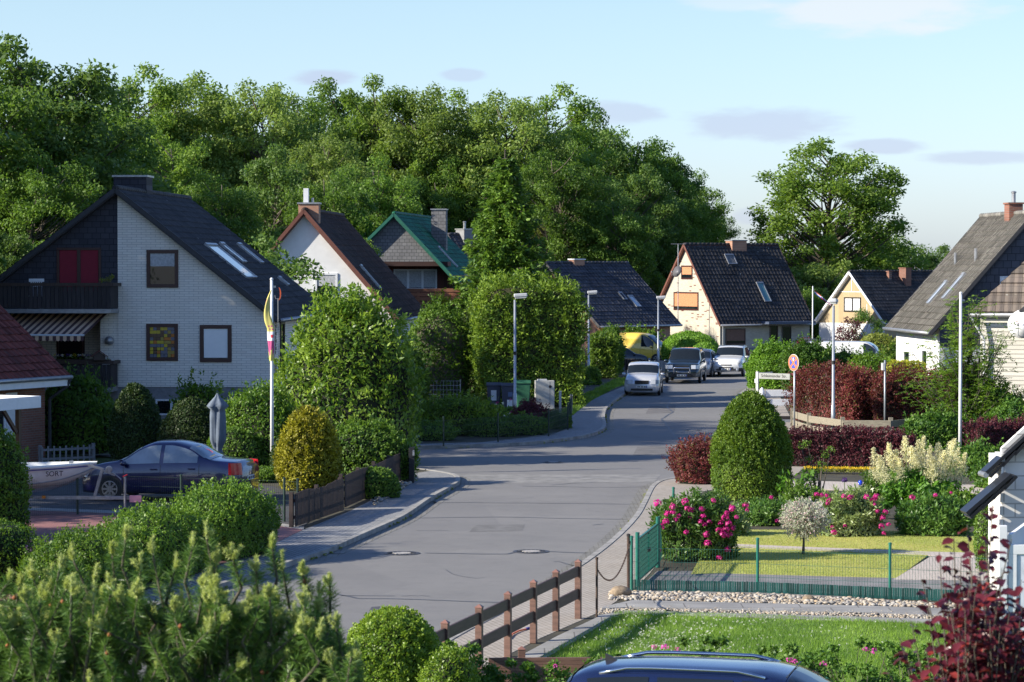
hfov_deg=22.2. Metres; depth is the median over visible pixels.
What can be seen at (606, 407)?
kerb
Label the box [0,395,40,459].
carport
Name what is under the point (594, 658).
rose bush
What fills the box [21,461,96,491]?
boat
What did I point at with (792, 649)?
rose bush
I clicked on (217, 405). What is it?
parasol
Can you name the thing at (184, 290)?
house
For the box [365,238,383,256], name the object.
deciduous tree
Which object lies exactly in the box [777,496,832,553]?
flamingo willow
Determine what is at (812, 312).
flagpole
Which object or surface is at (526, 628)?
orange hose
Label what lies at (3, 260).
deciduous tree
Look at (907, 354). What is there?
window
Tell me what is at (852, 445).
barberry hedge
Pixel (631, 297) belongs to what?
roof window
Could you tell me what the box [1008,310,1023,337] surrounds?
satellite dish
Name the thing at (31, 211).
deciduous tree
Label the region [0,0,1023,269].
sky
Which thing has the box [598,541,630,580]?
chain
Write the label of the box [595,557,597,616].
chain post
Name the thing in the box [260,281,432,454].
laurel bush
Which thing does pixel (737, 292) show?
house
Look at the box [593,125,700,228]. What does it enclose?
deciduous tree
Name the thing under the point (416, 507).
kerb
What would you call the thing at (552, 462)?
manhole cover
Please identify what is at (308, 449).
golden conifer
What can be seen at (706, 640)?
rose bush
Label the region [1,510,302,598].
driveway
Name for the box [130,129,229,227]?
deciduous tree
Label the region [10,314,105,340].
awning
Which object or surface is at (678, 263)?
television aerial
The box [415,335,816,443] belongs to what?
garden ground
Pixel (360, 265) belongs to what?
roof window
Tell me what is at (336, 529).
pavement
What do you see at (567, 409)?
wire fence
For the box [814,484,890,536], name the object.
peony bush
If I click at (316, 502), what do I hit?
picket fence
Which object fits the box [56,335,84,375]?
terrace door
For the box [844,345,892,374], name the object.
hedge bush
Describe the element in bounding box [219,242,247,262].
roof window
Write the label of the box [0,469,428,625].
garden ground
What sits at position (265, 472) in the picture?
shrub
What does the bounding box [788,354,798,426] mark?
no stopping sign
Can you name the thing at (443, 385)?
wire fence
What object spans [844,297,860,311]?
window
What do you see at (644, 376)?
parked car
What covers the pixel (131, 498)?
boat trailer
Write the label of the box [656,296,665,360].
street lamp
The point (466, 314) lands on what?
thuja hedge
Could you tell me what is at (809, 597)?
boulder
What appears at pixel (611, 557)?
pavement
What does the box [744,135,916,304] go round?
ash tree
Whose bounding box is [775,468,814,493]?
tall plant
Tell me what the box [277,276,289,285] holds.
roof window
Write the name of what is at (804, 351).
hedge bush
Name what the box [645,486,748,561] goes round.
peony bush
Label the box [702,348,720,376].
parked car
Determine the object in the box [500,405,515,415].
shrub
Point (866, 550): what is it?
garden path
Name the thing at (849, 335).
deciduous tree
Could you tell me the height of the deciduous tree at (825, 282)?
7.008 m
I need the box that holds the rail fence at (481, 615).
[429,559,581,672]
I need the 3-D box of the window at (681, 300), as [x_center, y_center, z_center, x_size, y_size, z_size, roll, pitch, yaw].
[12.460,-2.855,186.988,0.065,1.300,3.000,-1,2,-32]
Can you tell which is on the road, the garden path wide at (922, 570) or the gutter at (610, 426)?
the gutter at (610, 426)
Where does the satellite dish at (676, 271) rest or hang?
attached to the house at (737, 292)
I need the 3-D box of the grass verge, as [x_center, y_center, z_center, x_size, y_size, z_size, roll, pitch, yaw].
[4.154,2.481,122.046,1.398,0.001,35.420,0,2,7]
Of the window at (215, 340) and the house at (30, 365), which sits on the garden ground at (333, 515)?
the house at (30, 365)
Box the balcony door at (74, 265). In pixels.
[56,248,100,293]
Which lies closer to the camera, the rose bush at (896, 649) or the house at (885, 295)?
the rose bush at (896, 649)
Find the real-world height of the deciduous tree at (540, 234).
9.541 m
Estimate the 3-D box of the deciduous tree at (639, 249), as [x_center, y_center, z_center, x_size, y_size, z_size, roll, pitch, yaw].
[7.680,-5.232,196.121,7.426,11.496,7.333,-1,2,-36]
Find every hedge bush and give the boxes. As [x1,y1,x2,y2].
[741,335,793,388]
[773,331,836,389]
[810,341,867,369]
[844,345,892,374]
[873,341,895,359]
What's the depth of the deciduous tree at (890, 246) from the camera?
232.73 m
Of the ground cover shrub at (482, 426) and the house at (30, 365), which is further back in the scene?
the ground cover shrub at (482, 426)
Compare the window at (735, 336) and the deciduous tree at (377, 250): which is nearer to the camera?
the deciduous tree at (377, 250)
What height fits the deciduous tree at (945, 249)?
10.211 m
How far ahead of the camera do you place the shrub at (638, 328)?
163.96 m
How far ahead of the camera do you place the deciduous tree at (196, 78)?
201.58 m
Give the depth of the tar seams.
61.05 m
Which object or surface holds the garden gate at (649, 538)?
on the garden ground at (830, 476)
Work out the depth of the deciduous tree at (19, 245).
111.55 m
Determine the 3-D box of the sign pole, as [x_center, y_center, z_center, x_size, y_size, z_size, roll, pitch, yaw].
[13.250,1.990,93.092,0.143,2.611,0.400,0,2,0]
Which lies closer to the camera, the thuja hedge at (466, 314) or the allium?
the allium
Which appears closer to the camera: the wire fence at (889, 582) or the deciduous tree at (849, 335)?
the wire fence at (889, 582)
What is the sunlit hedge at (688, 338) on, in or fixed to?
on the garden ground at (464, 439)
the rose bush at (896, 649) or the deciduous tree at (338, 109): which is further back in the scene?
the deciduous tree at (338, 109)
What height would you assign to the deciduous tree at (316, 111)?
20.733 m
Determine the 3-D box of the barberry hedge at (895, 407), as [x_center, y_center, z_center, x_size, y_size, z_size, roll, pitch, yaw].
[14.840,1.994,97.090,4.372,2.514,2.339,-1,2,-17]
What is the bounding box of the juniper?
[411,389,507,434]
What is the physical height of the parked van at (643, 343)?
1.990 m
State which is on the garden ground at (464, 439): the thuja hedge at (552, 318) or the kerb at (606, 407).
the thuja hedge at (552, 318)
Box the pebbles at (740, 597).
[608,590,1007,609]
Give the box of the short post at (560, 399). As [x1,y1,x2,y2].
[559,391,561,408]
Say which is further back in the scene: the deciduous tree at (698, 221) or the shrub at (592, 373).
the deciduous tree at (698, 221)
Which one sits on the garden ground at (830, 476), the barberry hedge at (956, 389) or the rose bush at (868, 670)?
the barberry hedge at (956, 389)
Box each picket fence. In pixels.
[38,443,94,461]
[289,477,343,526]
[339,453,401,506]
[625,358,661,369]
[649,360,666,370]
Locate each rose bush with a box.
[439,638,508,681]
[480,657,571,681]
[558,644,680,681]
[678,634,728,656]
[757,643,842,680]
[792,636,924,681]
[860,641,940,681]
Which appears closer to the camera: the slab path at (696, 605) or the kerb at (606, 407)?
the slab path at (696, 605)
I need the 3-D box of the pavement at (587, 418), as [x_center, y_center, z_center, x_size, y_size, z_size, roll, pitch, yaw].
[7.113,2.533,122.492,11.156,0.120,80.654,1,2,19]
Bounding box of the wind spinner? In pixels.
[275,288,280,384]
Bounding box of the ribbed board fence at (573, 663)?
[489,646,601,681]
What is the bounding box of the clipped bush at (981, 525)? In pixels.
[972,477,988,571]
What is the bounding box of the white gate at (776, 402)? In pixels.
[759,387,792,405]
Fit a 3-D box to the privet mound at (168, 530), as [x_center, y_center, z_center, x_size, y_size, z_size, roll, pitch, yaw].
[-6.911,3.751,50.301,2.255,1.561,3.836,0,2,16]
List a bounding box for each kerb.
[156,468,459,607]
[414,377,677,448]
[450,388,748,640]
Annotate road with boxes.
[62,371,747,679]
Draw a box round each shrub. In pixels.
[0,423,34,536]
[45,361,115,455]
[169,366,235,416]
[206,426,264,465]
[223,376,295,465]
[258,465,277,482]
[268,436,279,466]
[335,408,420,480]
[353,466,401,498]
[403,346,435,405]
[407,293,475,400]
[408,416,461,440]
[410,413,426,424]
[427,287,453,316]
[462,412,517,436]
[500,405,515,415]
[501,410,554,434]
[545,408,573,428]
[579,364,602,384]
[623,321,664,360]
[860,332,895,352]
[881,504,1023,681]
[896,401,969,451]
[943,433,1003,476]
[951,375,1023,422]
[967,450,997,487]
[973,395,1023,422]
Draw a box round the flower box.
[51,353,110,360]
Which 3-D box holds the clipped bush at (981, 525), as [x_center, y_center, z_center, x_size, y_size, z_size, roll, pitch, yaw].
[9.369,3.478,50.616,0.925,2.020,0.899,0,2,0]
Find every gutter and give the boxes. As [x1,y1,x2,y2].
[163,476,471,611]
[419,372,716,449]
[537,387,747,583]
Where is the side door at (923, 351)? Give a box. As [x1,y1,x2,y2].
[921,349,927,369]
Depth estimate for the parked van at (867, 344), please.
137.20 m
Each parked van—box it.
[620,332,662,360]
[810,341,880,354]
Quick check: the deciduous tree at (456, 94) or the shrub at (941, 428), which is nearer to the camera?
the shrub at (941, 428)
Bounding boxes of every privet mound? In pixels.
[13,520,149,600]
[91,497,224,581]
[170,475,282,559]
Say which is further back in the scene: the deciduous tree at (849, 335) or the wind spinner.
the deciduous tree at (849, 335)
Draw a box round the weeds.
[225,370,745,588]
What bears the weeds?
on the road
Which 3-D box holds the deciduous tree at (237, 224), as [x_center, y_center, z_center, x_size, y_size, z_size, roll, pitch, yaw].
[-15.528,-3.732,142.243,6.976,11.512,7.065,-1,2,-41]
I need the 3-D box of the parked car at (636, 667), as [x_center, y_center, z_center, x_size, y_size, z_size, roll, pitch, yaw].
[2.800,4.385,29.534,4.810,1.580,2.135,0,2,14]
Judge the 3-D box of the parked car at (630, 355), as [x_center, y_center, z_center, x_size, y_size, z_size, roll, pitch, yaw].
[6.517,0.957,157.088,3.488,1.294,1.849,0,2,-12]
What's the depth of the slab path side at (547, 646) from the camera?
41.40 m
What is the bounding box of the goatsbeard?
[869,434,969,511]
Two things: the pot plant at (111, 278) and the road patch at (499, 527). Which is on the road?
the road patch at (499, 527)
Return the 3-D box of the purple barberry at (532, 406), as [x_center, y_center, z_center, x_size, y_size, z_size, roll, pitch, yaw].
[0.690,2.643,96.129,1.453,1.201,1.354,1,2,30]
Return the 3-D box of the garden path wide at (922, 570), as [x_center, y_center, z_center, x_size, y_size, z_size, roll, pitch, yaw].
[9.662,4.483,50.913,3.820,0.050,4.295,0,2,16]
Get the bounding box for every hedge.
[0,518,39,593]
[452,265,491,396]
[461,267,593,406]
[584,329,622,377]
[599,322,626,374]
[660,329,718,360]
[693,341,716,352]
[780,359,889,426]
[787,423,916,466]
[858,361,951,427]
[886,359,925,375]
[936,368,1023,409]
[962,414,1023,448]
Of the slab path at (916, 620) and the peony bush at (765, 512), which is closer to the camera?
the slab path at (916, 620)
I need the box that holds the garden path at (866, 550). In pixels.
[735,544,977,556]
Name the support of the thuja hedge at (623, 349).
on the garden ground at (464, 439)
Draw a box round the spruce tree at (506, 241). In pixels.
[449,151,596,389]
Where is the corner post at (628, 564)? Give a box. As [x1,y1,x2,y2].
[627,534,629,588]
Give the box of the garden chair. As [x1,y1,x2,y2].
[27,279,43,308]
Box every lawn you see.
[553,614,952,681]
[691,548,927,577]
[736,530,976,552]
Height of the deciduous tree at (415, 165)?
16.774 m
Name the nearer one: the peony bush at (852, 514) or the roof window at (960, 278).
the peony bush at (852, 514)
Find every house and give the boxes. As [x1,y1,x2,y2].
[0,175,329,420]
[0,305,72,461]
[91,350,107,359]
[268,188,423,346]
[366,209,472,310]
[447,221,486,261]
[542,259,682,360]
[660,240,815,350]
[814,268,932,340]
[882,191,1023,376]
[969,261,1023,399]
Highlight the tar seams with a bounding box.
[338,390,700,601]
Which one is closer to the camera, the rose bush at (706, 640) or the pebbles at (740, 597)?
the rose bush at (706, 640)
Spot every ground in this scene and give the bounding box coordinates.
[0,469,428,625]
[32,452,114,463]
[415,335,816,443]
[478,396,976,674]
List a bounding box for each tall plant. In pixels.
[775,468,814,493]
[797,439,834,491]
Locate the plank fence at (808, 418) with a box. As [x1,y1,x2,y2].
[791,408,915,432]
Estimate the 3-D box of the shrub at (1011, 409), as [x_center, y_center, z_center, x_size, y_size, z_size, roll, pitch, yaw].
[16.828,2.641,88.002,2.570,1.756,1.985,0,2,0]
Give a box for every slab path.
[594,610,980,624]
[602,600,1007,616]
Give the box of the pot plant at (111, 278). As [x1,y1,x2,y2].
[99,273,114,282]
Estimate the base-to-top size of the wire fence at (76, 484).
1.040 m
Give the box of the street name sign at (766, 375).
[755,372,789,391]
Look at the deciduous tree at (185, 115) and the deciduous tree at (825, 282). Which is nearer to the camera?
the deciduous tree at (185, 115)
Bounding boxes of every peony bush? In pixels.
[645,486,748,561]
[719,500,751,534]
[733,491,802,526]
[775,478,825,504]
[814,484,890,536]
[894,488,973,536]
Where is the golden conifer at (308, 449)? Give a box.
[272,403,343,490]
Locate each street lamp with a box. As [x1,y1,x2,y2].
[513,293,526,406]
[587,290,596,365]
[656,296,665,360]
[829,298,837,428]
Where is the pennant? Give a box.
[814,290,830,304]
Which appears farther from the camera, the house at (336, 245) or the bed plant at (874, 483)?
the house at (336, 245)
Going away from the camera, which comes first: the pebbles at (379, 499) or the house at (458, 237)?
the pebbles at (379, 499)
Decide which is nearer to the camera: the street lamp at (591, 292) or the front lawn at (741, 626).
the front lawn at (741, 626)
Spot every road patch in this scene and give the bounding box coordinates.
[369,606,379,610]
[457,474,660,482]
[470,524,524,531]
[633,446,684,454]
[646,405,675,413]
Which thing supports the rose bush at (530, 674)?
on the front lawn at (741, 626)
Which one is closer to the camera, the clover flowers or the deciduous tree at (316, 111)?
the clover flowers
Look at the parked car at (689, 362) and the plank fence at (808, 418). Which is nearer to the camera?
the plank fence at (808, 418)
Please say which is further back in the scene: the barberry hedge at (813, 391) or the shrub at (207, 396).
the barberry hedge at (813, 391)
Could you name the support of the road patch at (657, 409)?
on the road
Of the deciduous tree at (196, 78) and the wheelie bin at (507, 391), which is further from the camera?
the deciduous tree at (196, 78)
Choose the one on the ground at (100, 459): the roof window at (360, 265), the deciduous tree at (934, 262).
the deciduous tree at (934, 262)
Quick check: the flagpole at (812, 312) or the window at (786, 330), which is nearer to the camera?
the flagpole at (812, 312)
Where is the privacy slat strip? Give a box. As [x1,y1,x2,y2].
[632,579,1007,601]
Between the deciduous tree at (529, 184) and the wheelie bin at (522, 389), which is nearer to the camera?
the wheelie bin at (522, 389)
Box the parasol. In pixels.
[207,393,228,453]
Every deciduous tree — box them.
[0,31,178,224]
[0,85,103,267]
[0,129,20,273]
[0,148,105,266]
[0,230,34,272]
[9,81,165,191]
[88,61,214,191]
[123,75,266,218]
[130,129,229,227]
[163,70,265,198]
[184,166,281,252]
[193,77,342,237]
[223,142,327,246]
[247,232,344,301]
[253,81,352,169]
[266,128,381,231]
[273,164,378,239]
[288,75,395,183]
[319,72,433,186]
[324,152,425,232]
[356,81,487,208]
[357,132,464,219]
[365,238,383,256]
[401,167,483,232]
[410,87,507,203]
[425,145,502,232]
[432,88,584,231]
[488,81,621,199]
[512,137,620,273]
[513,163,567,237]
[530,225,548,260]
[544,167,645,264]
[557,105,647,215]
[567,194,667,295]
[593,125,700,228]
[602,162,684,295]
[642,144,711,237]
[643,181,723,259]
[650,212,704,290]
[667,168,734,242]
[714,200,740,242]
[790,258,853,338]
[801,286,826,338]
[830,316,862,340]
[831,233,930,269]
[848,307,885,340]
[894,243,942,269]
[922,243,949,264]
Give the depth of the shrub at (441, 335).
112.32 m
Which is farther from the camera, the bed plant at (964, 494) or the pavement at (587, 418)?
the pavement at (587, 418)
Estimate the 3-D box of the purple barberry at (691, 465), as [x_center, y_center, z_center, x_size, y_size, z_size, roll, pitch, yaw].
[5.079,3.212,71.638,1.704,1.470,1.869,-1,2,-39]
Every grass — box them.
[561,377,625,414]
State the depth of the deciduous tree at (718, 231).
238.36 m
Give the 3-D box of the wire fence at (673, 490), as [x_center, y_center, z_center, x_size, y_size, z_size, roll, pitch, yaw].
[3.272,3.863,55.138,0.080,0.990,7.061,0,2,6]
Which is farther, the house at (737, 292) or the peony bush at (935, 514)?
the house at (737, 292)
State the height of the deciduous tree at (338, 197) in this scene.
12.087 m
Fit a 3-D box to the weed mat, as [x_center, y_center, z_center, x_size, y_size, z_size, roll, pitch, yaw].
[6.602,4.563,48.289,8.628,0.050,3.602,0,2,16]
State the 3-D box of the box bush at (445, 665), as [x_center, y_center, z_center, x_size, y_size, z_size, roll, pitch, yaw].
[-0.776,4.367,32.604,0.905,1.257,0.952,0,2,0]
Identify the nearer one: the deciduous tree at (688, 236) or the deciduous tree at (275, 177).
the deciduous tree at (275, 177)
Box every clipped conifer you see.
[106,382,161,459]
[155,396,210,443]
[708,388,796,501]
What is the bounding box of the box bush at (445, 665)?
[415,641,480,681]
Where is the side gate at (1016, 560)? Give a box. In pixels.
[998,523,1023,641]
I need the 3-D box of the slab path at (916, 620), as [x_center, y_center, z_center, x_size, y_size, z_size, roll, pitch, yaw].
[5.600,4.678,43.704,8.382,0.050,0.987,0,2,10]
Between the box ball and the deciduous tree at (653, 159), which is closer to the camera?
the box ball
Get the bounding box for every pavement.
[127,471,454,601]
[416,376,664,445]
[452,388,803,666]
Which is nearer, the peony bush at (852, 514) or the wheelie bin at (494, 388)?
the peony bush at (852, 514)
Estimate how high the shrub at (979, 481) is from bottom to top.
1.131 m
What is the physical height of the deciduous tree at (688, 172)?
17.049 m
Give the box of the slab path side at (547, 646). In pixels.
[525,615,613,656]
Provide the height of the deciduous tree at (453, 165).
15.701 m
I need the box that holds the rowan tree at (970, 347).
[894,287,1023,422]
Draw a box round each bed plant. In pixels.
[859,467,893,480]
[861,460,925,501]
[941,483,981,525]
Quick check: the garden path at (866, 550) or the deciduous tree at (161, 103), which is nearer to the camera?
the garden path at (866, 550)
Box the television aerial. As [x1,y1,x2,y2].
[678,244,678,286]
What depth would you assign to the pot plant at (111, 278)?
88.81 m
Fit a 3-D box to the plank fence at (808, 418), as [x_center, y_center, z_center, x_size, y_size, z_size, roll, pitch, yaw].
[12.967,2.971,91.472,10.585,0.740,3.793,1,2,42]
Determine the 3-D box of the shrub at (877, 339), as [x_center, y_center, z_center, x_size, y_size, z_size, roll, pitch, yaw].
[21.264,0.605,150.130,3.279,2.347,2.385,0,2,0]
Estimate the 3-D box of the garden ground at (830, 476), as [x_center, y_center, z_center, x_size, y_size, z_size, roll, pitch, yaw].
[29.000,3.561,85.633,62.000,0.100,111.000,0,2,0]
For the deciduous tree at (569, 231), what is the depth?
193.56 m
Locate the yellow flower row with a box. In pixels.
[802,465,873,472]
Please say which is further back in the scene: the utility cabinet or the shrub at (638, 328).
the shrub at (638, 328)
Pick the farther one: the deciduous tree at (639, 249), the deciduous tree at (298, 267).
the deciduous tree at (639, 249)
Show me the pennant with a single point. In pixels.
(817, 294)
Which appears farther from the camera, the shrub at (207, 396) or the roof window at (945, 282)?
the roof window at (945, 282)
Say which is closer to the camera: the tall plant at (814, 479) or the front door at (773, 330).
the tall plant at (814, 479)
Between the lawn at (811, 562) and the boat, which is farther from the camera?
the boat
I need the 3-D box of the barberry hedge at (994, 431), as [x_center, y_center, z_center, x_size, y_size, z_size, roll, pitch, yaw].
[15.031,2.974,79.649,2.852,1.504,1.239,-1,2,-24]
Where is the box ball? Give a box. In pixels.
[342,604,442,681]
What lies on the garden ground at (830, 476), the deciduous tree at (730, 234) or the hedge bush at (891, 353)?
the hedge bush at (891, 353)
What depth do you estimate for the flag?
74.82 m
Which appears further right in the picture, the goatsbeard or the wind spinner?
the goatsbeard
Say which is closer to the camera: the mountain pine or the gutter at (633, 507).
the mountain pine
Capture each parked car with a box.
[82,439,258,500]
[566,651,834,681]
[622,361,663,394]
[624,348,650,364]
[664,347,705,382]
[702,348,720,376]
[712,345,749,376]
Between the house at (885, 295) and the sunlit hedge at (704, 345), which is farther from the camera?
the house at (885, 295)
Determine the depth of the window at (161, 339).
89.93 m
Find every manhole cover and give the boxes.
[383,551,419,554]
[513,549,549,553]
[543,461,562,462]
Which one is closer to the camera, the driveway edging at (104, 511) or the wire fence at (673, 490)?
the wire fence at (673, 490)
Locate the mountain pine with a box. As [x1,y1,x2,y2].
[0,519,368,681]
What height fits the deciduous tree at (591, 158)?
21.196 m
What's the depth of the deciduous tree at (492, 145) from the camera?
205.60 m
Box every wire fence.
[27,474,298,521]
[412,394,571,445]
[429,379,460,398]
[630,535,996,598]
[658,487,674,560]
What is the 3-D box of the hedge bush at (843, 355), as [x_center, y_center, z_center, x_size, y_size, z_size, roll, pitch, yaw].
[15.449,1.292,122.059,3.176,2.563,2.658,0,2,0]
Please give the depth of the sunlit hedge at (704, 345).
153.26 m
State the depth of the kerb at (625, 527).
58.81 m
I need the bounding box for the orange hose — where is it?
[512,627,529,634]
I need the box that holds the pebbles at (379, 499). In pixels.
[371,475,418,504]
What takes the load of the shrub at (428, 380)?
on the garden ground at (464, 439)
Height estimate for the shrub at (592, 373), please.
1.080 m
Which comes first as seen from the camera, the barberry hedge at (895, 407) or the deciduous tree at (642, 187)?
the barberry hedge at (895, 407)
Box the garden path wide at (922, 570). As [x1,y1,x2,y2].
[896,555,985,580]
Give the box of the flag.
[264,290,274,360]
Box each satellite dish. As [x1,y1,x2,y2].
[671,266,680,276]
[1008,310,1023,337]
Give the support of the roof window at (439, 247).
in the house at (423, 257)
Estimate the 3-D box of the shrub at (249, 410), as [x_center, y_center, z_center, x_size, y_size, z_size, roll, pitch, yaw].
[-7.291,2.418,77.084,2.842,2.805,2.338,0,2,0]
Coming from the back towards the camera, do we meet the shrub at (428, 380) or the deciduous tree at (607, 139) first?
the deciduous tree at (607, 139)
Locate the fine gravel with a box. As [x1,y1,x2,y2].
[598,605,981,619]
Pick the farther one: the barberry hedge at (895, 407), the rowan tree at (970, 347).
the barberry hedge at (895, 407)
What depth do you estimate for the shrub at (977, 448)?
73.69 m
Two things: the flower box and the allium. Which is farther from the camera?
the flower box
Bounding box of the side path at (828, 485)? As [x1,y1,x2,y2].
[793,480,983,493]
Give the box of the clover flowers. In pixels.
[578,613,895,651]
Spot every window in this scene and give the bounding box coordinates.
[0,411,5,439]
[146,250,177,287]
[146,324,177,360]
[156,399,175,414]
[200,325,231,361]
[204,242,256,278]
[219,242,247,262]
[236,242,263,263]
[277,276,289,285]
[315,273,337,291]
[359,264,380,288]
[394,269,436,287]
[437,246,457,266]
[618,292,626,299]
[627,295,641,306]
[673,292,698,309]
[681,265,692,278]
[724,254,737,264]
[725,328,745,344]
[756,282,771,301]
[782,326,791,344]
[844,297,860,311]
[903,350,909,360]
[926,280,948,303]
[941,272,965,299]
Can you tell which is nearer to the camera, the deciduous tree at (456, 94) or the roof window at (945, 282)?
the roof window at (945, 282)
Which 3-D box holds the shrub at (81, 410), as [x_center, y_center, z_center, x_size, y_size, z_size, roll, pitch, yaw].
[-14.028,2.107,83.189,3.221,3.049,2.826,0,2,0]
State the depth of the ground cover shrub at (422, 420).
90.06 m
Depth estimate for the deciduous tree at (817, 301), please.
205.13 m
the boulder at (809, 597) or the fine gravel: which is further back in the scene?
the boulder at (809, 597)
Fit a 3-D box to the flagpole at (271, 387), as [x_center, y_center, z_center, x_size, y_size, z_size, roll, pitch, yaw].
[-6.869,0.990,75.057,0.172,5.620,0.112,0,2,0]
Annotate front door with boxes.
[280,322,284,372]
[769,326,777,342]
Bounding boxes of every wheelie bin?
[486,382,501,408]
[501,383,513,406]
[516,380,530,406]
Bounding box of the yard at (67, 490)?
[24,477,307,526]
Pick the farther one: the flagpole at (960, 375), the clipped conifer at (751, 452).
the flagpole at (960, 375)
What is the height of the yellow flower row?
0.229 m
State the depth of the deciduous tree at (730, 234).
249.17 m
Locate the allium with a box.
[842,477,847,490]
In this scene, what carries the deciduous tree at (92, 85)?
on the garden ground at (464, 439)
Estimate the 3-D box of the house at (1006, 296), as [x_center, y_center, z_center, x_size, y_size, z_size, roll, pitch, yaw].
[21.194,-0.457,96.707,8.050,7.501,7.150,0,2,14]
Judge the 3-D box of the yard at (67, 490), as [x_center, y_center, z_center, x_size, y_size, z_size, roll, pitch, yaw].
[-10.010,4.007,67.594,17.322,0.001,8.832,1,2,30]
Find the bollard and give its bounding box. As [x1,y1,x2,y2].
[409,447,413,482]
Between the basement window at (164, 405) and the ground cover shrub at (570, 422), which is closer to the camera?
the basement window at (164, 405)
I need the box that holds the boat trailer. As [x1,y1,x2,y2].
[29,464,141,511]
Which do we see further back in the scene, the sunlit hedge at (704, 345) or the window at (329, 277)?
the sunlit hedge at (704, 345)
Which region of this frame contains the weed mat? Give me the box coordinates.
[638,571,1007,601]
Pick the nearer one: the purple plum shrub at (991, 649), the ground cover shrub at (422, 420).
the purple plum shrub at (991, 649)
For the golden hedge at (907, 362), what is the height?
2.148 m
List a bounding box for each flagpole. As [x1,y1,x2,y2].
[270,278,275,450]
[812,286,813,338]
[958,292,964,446]
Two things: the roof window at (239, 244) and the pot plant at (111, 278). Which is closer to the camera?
the pot plant at (111, 278)
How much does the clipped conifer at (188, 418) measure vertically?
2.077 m
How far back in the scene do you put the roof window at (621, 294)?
168.09 m
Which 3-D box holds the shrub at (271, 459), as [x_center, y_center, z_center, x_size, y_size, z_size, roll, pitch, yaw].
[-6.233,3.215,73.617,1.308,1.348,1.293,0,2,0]
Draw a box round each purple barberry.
[510,397,552,416]
[661,432,714,484]
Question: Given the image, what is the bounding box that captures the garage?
[960,426,1023,589]
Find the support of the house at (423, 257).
on the garden ground at (464, 439)
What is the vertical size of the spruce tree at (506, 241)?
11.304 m
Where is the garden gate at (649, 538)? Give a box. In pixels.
[635,517,659,585]
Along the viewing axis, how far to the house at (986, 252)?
112.40 m
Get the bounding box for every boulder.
[610,585,631,595]
[803,595,814,599]
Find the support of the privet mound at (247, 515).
on the garden ground at (333, 515)
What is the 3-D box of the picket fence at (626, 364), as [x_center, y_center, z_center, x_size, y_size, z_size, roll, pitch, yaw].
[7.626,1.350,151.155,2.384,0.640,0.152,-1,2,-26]
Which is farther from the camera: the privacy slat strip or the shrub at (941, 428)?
the shrub at (941, 428)
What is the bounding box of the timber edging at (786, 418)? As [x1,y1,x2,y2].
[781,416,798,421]
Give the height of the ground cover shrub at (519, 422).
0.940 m
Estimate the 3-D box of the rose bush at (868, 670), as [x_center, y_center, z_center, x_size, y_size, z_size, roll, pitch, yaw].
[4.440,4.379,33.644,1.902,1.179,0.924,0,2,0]
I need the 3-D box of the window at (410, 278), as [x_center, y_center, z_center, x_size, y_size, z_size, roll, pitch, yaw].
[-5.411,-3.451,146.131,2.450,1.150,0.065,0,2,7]
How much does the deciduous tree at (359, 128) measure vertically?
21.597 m
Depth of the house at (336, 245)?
115.31 m
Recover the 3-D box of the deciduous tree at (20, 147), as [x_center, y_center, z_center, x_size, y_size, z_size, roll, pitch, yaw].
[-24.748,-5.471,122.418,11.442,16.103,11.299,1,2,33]
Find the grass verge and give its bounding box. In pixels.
[575,382,622,410]
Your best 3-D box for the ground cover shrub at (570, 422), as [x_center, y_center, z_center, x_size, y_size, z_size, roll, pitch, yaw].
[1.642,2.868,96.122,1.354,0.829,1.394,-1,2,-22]
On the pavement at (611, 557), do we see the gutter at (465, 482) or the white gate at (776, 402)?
the white gate at (776, 402)
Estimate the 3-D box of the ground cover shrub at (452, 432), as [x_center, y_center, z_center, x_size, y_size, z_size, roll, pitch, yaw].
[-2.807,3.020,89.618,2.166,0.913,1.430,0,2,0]
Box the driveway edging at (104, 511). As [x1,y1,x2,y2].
[27,507,303,529]
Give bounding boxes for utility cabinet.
[535,379,553,408]
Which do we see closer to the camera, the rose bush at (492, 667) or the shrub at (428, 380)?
the rose bush at (492, 667)
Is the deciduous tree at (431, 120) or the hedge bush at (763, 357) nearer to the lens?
the hedge bush at (763, 357)

